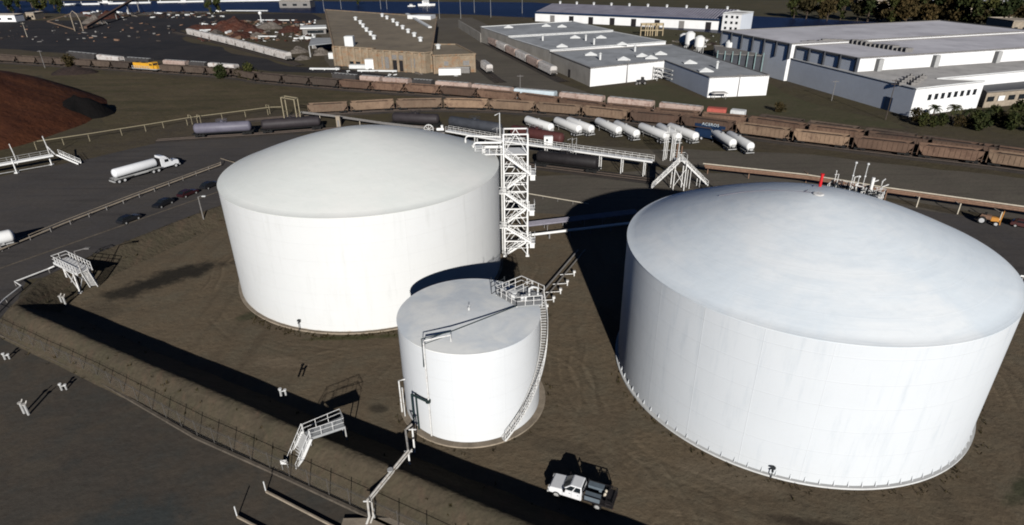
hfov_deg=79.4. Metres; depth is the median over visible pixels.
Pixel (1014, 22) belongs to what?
river house
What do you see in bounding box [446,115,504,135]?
rail tank car
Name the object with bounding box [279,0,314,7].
riverside barge shed
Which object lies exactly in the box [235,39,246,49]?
covered hopper car
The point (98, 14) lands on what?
river beach
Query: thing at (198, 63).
covered hopper car
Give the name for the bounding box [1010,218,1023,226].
parked car
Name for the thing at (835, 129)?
hopper car
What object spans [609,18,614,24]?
door
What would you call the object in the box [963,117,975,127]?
shrub
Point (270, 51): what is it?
covered hopper car
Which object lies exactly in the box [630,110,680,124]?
hopper car
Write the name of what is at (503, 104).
hopper car
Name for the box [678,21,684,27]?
door
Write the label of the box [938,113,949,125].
shrub
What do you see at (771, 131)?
hopper car
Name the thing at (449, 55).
brick annex
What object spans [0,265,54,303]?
pipeline
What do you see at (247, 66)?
shrub
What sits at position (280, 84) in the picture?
rail track
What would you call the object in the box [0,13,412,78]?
coal yard ground
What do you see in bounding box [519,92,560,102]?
hopper car
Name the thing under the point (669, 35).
warehouse lawn
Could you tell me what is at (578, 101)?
hopper car
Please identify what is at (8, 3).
broadleaf tree
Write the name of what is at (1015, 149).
hopper car
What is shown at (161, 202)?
parked car
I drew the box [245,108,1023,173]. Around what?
rail track
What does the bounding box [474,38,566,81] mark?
rail track
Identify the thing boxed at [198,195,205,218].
street lamp
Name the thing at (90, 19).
scrap heap
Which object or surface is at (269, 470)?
kerb
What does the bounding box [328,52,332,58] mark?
crate
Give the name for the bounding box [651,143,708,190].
stair platform
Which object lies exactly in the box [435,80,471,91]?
covered hopper car
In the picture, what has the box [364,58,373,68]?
shipping container
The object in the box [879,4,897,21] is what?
broadleaf tree
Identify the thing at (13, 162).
loading platform
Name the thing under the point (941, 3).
broadleaf tree
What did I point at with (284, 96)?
gantry frame
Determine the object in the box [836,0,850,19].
broadleaf tree
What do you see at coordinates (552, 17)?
door
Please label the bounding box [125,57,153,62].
covered hopper car
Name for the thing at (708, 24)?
door
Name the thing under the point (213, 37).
covered hopper car
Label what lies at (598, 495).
pickup truck
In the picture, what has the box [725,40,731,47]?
silo
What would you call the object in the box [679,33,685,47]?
cyclone tank
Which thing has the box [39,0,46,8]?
broadleaf tree
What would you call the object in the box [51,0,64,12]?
broadleaf tree
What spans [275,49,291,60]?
covered hopper car
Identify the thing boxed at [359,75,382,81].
covered hopper car
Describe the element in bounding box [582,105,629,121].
hopper car
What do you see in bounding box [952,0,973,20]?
broadleaf tree
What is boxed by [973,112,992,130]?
shrub
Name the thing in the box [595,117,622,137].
tank trailer
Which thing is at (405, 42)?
brick mill
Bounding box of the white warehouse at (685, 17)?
[534,1,739,29]
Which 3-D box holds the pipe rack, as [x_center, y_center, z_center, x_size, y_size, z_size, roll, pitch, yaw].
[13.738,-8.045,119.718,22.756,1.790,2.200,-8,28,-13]
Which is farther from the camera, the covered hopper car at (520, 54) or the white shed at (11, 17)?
the white shed at (11, 17)
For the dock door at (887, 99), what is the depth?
201.27 m
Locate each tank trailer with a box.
[0,229,14,250]
[524,116,553,130]
[554,117,582,136]
[566,117,594,136]
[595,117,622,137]
[614,120,639,140]
[638,123,669,143]
[656,123,681,143]
[667,123,698,143]
[710,128,736,150]
[726,131,754,154]
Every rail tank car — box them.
[191,118,254,137]
[260,114,322,133]
[390,110,441,127]
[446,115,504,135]
[508,124,566,145]
[533,148,601,173]
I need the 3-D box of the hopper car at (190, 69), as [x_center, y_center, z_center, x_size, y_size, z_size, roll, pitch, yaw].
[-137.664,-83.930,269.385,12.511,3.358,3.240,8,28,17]
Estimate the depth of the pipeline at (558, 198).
131.00 m
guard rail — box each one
[234,506,255,524]
[263,481,332,524]
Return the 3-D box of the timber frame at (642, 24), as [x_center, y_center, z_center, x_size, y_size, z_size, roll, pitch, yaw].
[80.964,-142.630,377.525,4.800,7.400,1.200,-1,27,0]
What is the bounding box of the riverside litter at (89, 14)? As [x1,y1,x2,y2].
[80,9,224,17]
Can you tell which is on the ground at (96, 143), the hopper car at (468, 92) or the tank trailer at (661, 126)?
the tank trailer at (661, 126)
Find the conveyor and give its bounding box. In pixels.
[83,0,143,28]
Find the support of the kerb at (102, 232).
on the asphalt yard at (33, 200)
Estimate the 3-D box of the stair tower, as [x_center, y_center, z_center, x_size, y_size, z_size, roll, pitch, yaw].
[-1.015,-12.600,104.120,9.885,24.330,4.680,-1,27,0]
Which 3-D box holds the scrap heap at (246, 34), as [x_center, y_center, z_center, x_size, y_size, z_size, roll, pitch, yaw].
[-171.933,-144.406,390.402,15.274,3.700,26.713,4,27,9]
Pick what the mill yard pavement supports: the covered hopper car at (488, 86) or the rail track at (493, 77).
the rail track at (493, 77)
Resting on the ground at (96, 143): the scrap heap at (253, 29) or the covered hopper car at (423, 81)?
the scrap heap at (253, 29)
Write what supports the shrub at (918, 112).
on the ground at (96, 143)
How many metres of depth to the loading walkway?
151.64 m
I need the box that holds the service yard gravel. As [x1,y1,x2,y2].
[505,170,949,218]
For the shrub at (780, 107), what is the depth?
199.77 m
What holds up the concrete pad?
on the yard asphalt
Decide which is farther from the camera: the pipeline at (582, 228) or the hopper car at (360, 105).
the hopper car at (360, 105)
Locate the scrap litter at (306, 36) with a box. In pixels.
[198,18,315,41]
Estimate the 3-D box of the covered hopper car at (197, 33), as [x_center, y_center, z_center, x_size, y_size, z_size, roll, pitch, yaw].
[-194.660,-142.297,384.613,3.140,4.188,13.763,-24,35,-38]
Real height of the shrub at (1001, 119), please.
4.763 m
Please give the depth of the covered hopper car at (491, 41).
337.37 m
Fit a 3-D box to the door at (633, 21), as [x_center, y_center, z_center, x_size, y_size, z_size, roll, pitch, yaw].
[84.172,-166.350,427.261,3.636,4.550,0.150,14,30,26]
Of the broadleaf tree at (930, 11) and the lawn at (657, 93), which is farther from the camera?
the broadleaf tree at (930, 11)
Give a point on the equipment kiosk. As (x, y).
(338, 120)
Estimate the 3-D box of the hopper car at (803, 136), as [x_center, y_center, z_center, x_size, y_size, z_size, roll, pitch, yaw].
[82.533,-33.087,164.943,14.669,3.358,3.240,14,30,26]
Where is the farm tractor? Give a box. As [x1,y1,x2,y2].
[977,211,1004,225]
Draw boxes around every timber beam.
[226,10,267,10]
[309,68,339,69]
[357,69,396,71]
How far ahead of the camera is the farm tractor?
118.32 m
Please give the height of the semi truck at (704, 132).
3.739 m
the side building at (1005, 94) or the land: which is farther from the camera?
the land
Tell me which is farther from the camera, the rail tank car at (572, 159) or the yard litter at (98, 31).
the yard litter at (98, 31)
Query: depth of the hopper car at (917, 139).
160.81 m
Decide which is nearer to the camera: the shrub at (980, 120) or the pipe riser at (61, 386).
the pipe riser at (61, 386)
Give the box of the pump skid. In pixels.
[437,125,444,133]
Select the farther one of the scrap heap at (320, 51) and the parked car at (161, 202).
the scrap heap at (320, 51)
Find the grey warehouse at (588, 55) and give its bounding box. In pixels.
[458,20,769,97]
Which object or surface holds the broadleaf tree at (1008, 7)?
on the ground at (96, 143)
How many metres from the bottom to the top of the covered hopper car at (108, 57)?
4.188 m
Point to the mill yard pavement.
(512, 72)
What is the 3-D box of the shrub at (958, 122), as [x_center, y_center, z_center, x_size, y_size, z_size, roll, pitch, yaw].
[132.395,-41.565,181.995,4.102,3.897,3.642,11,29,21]
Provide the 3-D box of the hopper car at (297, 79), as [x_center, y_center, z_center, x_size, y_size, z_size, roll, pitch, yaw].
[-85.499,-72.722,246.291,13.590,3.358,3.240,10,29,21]
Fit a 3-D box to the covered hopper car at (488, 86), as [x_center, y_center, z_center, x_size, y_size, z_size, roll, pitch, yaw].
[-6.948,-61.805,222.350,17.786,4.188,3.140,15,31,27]
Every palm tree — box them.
[927,104,942,115]
[946,104,962,122]
[960,108,976,116]
[980,108,994,117]
[1004,109,1020,125]
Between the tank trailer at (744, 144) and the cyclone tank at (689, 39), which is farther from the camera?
the cyclone tank at (689, 39)
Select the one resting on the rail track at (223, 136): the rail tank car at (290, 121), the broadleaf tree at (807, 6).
the rail tank car at (290, 121)
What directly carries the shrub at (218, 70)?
on the ground at (96, 143)
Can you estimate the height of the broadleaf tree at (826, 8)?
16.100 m
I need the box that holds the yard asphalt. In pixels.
[0,337,364,524]
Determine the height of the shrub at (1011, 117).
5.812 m
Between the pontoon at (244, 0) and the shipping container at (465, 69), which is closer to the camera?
the shipping container at (465, 69)
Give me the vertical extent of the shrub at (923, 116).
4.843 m
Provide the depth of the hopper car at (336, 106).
201.01 m
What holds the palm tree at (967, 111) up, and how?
on the ground at (96, 143)
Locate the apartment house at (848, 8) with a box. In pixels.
[844,0,859,10]
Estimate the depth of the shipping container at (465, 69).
268.55 m
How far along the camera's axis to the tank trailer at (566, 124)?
178.16 m
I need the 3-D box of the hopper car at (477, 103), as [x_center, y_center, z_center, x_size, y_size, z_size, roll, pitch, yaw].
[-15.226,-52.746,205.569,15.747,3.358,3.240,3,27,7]
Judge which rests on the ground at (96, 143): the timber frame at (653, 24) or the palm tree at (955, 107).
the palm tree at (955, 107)
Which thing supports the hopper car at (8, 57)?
on the rail track at (280, 84)
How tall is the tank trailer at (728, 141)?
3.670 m
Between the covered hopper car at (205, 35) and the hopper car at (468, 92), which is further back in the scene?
the covered hopper car at (205, 35)
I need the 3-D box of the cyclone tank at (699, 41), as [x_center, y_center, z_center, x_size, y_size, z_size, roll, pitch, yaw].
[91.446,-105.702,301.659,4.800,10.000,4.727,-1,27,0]
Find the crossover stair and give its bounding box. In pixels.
[287,409,347,466]
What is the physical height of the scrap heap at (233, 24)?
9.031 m
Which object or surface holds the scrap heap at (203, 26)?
on the coal yard ground at (168, 45)
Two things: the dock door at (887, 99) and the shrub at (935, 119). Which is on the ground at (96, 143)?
the shrub at (935, 119)
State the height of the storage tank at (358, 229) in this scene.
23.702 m
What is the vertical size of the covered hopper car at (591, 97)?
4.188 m
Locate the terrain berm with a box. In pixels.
[0,205,591,524]
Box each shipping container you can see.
[349,64,365,68]
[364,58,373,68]
[438,67,460,74]
[461,66,470,72]
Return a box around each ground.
[0,11,1023,449]
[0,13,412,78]
[61,210,1023,524]
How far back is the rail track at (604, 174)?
147.32 m
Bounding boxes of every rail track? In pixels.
[0,61,1023,168]
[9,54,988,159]
[155,124,591,155]
[171,32,303,65]
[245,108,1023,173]
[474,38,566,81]
[475,59,505,82]
[498,159,655,184]
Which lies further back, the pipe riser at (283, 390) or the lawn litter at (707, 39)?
the lawn litter at (707, 39)
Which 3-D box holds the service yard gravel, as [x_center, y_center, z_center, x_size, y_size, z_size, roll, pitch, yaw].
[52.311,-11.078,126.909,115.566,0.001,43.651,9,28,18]
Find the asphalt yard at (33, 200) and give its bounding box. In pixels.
[0,134,303,318]
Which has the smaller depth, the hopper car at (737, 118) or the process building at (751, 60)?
the hopper car at (737, 118)
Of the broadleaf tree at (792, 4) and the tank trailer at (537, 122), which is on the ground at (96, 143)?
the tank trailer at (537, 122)
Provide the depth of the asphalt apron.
114.96 m
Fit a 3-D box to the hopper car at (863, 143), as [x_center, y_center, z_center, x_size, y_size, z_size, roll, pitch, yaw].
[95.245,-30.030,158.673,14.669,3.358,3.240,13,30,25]
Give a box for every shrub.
[61,53,75,66]
[212,62,225,78]
[234,67,243,77]
[242,61,257,79]
[774,101,787,111]
[910,107,928,121]
[918,112,932,126]
[929,115,939,126]
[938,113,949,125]
[953,115,969,126]
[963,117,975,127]
[969,109,982,124]
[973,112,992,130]
[983,113,993,127]
[989,104,1004,122]
[996,112,1013,126]
[1003,111,1022,129]
[1009,98,1023,118]
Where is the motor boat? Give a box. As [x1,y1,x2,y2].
[418,0,434,5]
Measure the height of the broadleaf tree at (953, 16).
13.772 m
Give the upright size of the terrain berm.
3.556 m
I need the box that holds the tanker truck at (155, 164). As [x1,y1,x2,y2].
[109,155,179,183]
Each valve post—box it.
[17,399,29,414]
[57,293,66,305]
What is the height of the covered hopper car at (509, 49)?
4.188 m
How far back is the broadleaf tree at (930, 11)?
410.52 m
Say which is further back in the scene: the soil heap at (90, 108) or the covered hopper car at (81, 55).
the covered hopper car at (81, 55)
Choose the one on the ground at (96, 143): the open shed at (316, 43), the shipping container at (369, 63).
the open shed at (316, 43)
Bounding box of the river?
[0,1,884,33]
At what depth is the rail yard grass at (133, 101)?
230.38 m
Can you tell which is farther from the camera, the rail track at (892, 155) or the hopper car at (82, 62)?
the hopper car at (82, 62)
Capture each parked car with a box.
[115,213,141,224]
[151,197,174,208]
[176,188,198,197]
[199,181,216,189]
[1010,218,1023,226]
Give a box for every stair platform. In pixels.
[51,247,98,293]
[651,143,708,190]
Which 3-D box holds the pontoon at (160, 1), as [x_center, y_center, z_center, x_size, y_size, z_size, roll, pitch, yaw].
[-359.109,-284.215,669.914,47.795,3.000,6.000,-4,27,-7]
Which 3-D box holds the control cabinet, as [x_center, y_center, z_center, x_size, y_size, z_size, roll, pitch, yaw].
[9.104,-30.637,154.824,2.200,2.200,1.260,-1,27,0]
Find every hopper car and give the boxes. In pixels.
[0,54,20,62]
[15,55,39,63]
[35,56,57,64]
[53,57,76,65]
[66,51,96,59]
[72,58,95,67]
[92,59,114,68]
[96,54,124,60]
[111,61,133,69]
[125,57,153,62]
[159,64,185,73]
[162,59,188,64]
[182,65,208,74]
[186,28,194,36]
[188,61,208,65]
[193,30,203,38]
[201,32,211,40]
[206,66,233,76]
[208,62,238,67]
[209,33,218,41]
[218,35,227,44]
[226,37,237,46]
[232,68,259,80]
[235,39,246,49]
[244,42,255,51]
[254,44,266,54]
[256,72,285,83]
[264,47,276,57]
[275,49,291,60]
[282,74,312,85]
[307,101,349,112]
[309,77,341,87]
[332,72,359,79]
[339,79,373,90]
[350,99,395,111]
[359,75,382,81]
[371,81,406,92]
[382,76,411,88]
[396,98,443,109]
[405,83,441,94]
[412,78,434,83]
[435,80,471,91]
[440,85,478,97]
[444,98,488,109]
[472,83,513,94]
[477,88,519,99]
[480,60,492,72]
[488,37,497,47]
[489,99,535,112]
[496,40,508,51]
[505,45,517,56]
[514,87,556,99]
[515,49,528,61]
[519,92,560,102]
[526,54,541,68]
[535,101,581,116]
[538,60,556,75]
[559,91,604,101]
[559,97,605,109]
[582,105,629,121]
[605,103,652,114]
[607,96,654,109]
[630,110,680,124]
[654,107,700,119]
[659,101,703,115]
[681,114,735,131]
[702,111,746,126]
[735,121,791,140]
[748,116,807,134]
[759,114,804,122]
[791,128,850,148]
[807,120,860,129]
[809,124,864,142]
[850,135,914,155]
[865,127,917,136]
[868,130,928,150]
[914,142,984,163]
[922,135,979,144]
[932,137,994,158]
[983,143,1020,159]
[984,149,1023,167]
[999,145,1023,152]
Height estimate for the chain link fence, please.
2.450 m
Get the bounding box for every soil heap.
[51,65,98,75]
[62,94,114,118]
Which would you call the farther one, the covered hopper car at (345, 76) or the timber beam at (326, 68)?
the timber beam at (326, 68)
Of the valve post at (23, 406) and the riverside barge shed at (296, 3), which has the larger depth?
the riverside barge shed at (296, 3)
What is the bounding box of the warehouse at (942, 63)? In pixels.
[719,20,1023,116]
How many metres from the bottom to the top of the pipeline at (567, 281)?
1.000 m
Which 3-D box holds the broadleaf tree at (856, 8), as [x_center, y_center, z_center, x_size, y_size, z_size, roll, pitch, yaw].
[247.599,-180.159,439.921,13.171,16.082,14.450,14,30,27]
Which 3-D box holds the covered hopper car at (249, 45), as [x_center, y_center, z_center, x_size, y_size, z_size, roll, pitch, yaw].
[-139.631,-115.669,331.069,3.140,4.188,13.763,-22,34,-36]
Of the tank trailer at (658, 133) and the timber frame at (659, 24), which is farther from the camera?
the timber frame at (659, 24)
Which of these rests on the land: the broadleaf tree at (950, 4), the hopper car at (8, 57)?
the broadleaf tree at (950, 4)
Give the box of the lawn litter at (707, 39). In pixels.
[672,34,716,46]
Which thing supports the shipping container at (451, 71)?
on the mill yard pavement
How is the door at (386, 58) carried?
in the brick mill
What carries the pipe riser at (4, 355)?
on the yard asphalt
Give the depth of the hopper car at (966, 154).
151.35 m
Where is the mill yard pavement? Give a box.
[314,17,589,95]
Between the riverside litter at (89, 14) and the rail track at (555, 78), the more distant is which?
the riverside litter at (89, 14)
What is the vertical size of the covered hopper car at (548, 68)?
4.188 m
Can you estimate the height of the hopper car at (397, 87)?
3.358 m
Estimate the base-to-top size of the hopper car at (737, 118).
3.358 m
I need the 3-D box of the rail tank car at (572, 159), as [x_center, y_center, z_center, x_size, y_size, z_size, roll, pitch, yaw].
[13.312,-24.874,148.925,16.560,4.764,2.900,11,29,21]
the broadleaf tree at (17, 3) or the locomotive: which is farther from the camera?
the broadleaf tree at (17, 3)
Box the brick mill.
[324,9,437,72]
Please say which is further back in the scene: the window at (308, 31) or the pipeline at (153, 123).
the window at (308, 31)
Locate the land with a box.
[0,0,1013,24]
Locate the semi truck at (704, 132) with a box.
[695,127,724,142]
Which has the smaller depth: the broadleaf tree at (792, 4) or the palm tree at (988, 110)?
the palm tree at (988, 110)
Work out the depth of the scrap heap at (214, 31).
407.19 m
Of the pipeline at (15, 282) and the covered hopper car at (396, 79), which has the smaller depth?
the pipeline at (15, 282)
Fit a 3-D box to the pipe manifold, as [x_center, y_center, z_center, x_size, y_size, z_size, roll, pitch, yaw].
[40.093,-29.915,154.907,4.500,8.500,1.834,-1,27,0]
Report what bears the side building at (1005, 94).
on the ground at (96, 143)
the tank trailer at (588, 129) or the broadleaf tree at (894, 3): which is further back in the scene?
the broadleaf tree at (894, 3)
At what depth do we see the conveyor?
495.84 m
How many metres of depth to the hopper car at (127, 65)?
281.56 m
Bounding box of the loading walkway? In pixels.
[445,125,654,175]
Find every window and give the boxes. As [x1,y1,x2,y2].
[307,30,323,32]
[987,96,994,101]
[997,95,1005,100]
[1008,95,1015,99]
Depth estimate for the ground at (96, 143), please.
185.81 m
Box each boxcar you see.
[707,106,726,112]
[730,108,746,114]
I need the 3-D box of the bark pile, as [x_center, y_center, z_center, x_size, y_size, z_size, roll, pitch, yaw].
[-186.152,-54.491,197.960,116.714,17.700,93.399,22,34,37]
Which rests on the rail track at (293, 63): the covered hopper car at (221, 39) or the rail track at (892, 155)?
the covered hopper car at (221, 39)
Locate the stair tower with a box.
[475,113,535,256]
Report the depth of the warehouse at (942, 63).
229.72 m
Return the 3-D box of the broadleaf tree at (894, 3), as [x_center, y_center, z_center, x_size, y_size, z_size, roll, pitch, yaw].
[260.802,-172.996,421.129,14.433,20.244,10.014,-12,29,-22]
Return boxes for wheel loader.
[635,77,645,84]
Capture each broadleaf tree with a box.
[2,0,14,12]
[13,0,20,8]
[29,0,43,10]
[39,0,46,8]
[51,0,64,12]
[204,0,211,11]
[211,0,220,11]
[786,0,800,17]
[798,0,817,18]
[817,0,837,20]
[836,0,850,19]
[850,0,867,20]
[861,0,878,21]
[870,0,888,20]
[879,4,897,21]
[886,0,899,21]
[894,0,916,21]
[897,0,920,21]
[910,0,933,20]
[920,2,941,20]
[932,0,946,19]
[938,0,958,20]
[946,6,969,21]
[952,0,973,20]
[963,0,984,22]
[969,5,992,23]
[982,0,1004,23]
[994,0,1023,17]
[1011,3,1023,17]
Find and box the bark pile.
[0,70,106,149]
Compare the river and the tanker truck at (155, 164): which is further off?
the river
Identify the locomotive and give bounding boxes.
[132,61,159,71]
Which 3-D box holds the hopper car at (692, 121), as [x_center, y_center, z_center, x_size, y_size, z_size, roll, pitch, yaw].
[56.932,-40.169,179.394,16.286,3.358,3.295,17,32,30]
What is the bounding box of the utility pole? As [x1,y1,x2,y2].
[885,80,898,119]
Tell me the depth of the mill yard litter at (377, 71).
272.91 m
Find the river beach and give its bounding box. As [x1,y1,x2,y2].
[67,11,223,16]
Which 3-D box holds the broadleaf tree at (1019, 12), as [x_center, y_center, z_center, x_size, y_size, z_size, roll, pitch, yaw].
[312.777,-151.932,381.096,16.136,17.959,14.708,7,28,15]
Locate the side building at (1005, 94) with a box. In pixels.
[977,81,1023,107]
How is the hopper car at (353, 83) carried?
on the rail track at (280, 84)
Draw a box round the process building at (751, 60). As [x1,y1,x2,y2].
[713,45,763,71]
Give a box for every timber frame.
[640,23,648,35]
[644,23,652,35]
[649,23,657,35]
[655,23,663,35]
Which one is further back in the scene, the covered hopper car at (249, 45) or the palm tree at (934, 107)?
the covered hopper car at (249, 45)
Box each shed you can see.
[0,13,24,21]
[25,11,44,18]
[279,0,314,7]
[300,25,325,33]
[308,38,331,56]
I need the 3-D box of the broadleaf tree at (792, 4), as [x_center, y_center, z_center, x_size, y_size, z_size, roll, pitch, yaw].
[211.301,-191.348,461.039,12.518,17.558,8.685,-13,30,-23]
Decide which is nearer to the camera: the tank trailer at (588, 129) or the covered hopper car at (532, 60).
the tank trailer at (588, 129)
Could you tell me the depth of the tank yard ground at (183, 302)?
73.89 m
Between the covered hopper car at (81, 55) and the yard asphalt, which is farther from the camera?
the covered hopper car at (81, 55)
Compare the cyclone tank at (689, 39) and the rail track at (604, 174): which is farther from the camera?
the cyclone tank at (689, 39)
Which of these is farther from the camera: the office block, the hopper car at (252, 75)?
the office block
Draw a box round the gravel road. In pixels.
[457,136,1023,218]
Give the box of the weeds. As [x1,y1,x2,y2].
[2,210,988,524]
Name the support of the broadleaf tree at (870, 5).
on the land
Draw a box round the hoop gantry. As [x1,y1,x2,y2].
[47,11,83,30]
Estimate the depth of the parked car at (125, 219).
122.45 m
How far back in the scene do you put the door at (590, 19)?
441.44 m
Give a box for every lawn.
[589,24,719,42]
[592,83,906,128]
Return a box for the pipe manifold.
[662,126,680,160]
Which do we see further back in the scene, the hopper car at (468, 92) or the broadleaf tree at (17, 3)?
the broadleaf tree at (17, 3)
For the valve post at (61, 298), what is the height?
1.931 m
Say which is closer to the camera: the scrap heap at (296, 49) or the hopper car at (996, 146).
the hopper car at (996, 146)
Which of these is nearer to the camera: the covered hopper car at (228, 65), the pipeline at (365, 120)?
the pipeline at (365, 120)
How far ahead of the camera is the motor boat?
596.67 m
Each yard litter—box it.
[0,16,182,41]
[327,66,457,75]
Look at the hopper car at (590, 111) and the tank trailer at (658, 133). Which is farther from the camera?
the hopper car at (590, 111)
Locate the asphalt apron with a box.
[905,207,1023,281]
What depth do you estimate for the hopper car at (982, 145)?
154.03 m
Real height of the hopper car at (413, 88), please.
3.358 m
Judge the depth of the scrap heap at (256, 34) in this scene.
390.87 m
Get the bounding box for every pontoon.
[63,1,101,4]
[108,0,151,3]
[157,0,204,2]
[220,0,278,1]
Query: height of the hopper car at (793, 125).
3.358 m
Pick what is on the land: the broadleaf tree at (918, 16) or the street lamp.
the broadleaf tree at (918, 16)
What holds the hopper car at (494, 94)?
on the rail track at (280, 84)
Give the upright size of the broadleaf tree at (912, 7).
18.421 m
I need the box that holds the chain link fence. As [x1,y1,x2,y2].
[0,322,426,524]
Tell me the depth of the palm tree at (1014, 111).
180.59 m
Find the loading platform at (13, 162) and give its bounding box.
[0,136,81,173]
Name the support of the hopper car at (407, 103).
on the rail track at (892, 155)
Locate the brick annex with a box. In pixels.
[431,44,475,73]
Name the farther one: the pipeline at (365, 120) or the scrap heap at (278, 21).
the scrap heap at (278, 21)
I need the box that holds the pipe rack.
[525,209,637,233]
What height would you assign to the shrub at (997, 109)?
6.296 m
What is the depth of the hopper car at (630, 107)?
193.77 m
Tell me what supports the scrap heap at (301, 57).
on the ground at (96, 143)
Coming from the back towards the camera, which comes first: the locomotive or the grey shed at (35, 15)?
the grey shed at (35, 15)
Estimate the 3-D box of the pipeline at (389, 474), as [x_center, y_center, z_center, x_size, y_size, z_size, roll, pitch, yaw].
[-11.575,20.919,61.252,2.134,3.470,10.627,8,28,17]
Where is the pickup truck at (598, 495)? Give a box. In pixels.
[547,472,617,509]
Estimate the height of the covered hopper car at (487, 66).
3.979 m
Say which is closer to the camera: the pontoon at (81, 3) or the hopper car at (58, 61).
the hopper car at (58, 61)
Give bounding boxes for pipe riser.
[1,352,10,359]
[58,383,66,390]
[278,388,286,395]
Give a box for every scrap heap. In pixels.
[81,15,108,23]
[98,11,120,18]
[185,24,214,29]
[210,16,255,31]
[210,29,223,33]
[228,32,251,38]
[242,26,264,32]
[250,32,265,36]
[256,22,282,29]
[272,19,282,23]
[274,25,301,32]
[289,46,308,53]
[294,55,310,59]
[311,46,328,55]
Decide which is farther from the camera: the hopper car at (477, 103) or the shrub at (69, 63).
the shrub at (69, 63)
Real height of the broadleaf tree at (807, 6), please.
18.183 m
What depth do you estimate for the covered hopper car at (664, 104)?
191.74 m
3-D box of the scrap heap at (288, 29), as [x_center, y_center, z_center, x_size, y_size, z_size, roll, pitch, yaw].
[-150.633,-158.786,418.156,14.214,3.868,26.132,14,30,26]
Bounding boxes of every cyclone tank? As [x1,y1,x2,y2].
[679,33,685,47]
[684,31,695,48]
[694,35,704,52]
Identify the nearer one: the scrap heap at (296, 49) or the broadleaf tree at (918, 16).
the scrap heap at (296, 49)
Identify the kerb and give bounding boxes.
[0,191,217,268]
[0,333,388,524]
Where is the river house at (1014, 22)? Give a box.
[986,17,1023,28]
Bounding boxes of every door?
[381,57,389,68]
[550,15,554,21]
[588,17,592,23]
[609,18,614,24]
[631,19,635,25]
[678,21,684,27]
[705,22,710,29]
[882,96,892,110]
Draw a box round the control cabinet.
[544,135,552,144]
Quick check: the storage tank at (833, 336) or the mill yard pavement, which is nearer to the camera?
the storage tank at (833, 336)
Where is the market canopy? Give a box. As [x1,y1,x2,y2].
[710,91,728,98]
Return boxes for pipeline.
[0,158,234,249]
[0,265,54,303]
[34,105,270,149]
[300,111,424,128]
[363,423,415,523]
[528,193,588,206]
[528,222,629,238]
[541,249,585,307]
[703,162,1023,218]
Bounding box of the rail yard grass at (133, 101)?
[0,68,417,129]
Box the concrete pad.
[341,518,403,524]
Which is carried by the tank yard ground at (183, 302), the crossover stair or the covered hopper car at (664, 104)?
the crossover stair
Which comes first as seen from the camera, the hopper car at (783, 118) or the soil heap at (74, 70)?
the hopper car at (783, 118)
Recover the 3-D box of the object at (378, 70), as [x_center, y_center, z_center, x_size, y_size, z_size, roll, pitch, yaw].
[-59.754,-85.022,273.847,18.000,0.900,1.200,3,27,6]
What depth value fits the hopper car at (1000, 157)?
146.49 m
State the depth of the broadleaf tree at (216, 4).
552.98 m
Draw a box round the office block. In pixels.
[721,11,753,29]
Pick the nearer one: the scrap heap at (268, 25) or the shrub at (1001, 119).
the shrub at (1001, 119)
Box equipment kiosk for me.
[335,115,341,126]
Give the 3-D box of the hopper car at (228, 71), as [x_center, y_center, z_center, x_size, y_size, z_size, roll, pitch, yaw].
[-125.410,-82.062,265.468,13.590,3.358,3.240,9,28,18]
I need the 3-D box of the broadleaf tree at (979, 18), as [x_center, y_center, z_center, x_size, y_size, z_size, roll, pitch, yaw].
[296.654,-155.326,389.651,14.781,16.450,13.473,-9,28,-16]
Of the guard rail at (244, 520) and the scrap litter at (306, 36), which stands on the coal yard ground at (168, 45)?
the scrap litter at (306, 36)
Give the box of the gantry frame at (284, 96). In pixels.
[280,95,300,117]
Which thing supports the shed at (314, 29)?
on the ground at (96, 143)
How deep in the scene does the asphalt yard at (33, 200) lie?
134.87 m
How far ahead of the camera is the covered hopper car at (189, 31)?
391.61 m
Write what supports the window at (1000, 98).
in the side building at (1005, 94)
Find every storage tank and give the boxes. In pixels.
[217,125,502,334]
[396,276,547,447]
[615,162,1023,489]
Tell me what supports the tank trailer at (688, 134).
on the ground at (96, 143)
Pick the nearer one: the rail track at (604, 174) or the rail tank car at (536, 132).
the rail track at (604, 174)
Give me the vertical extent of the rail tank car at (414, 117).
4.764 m

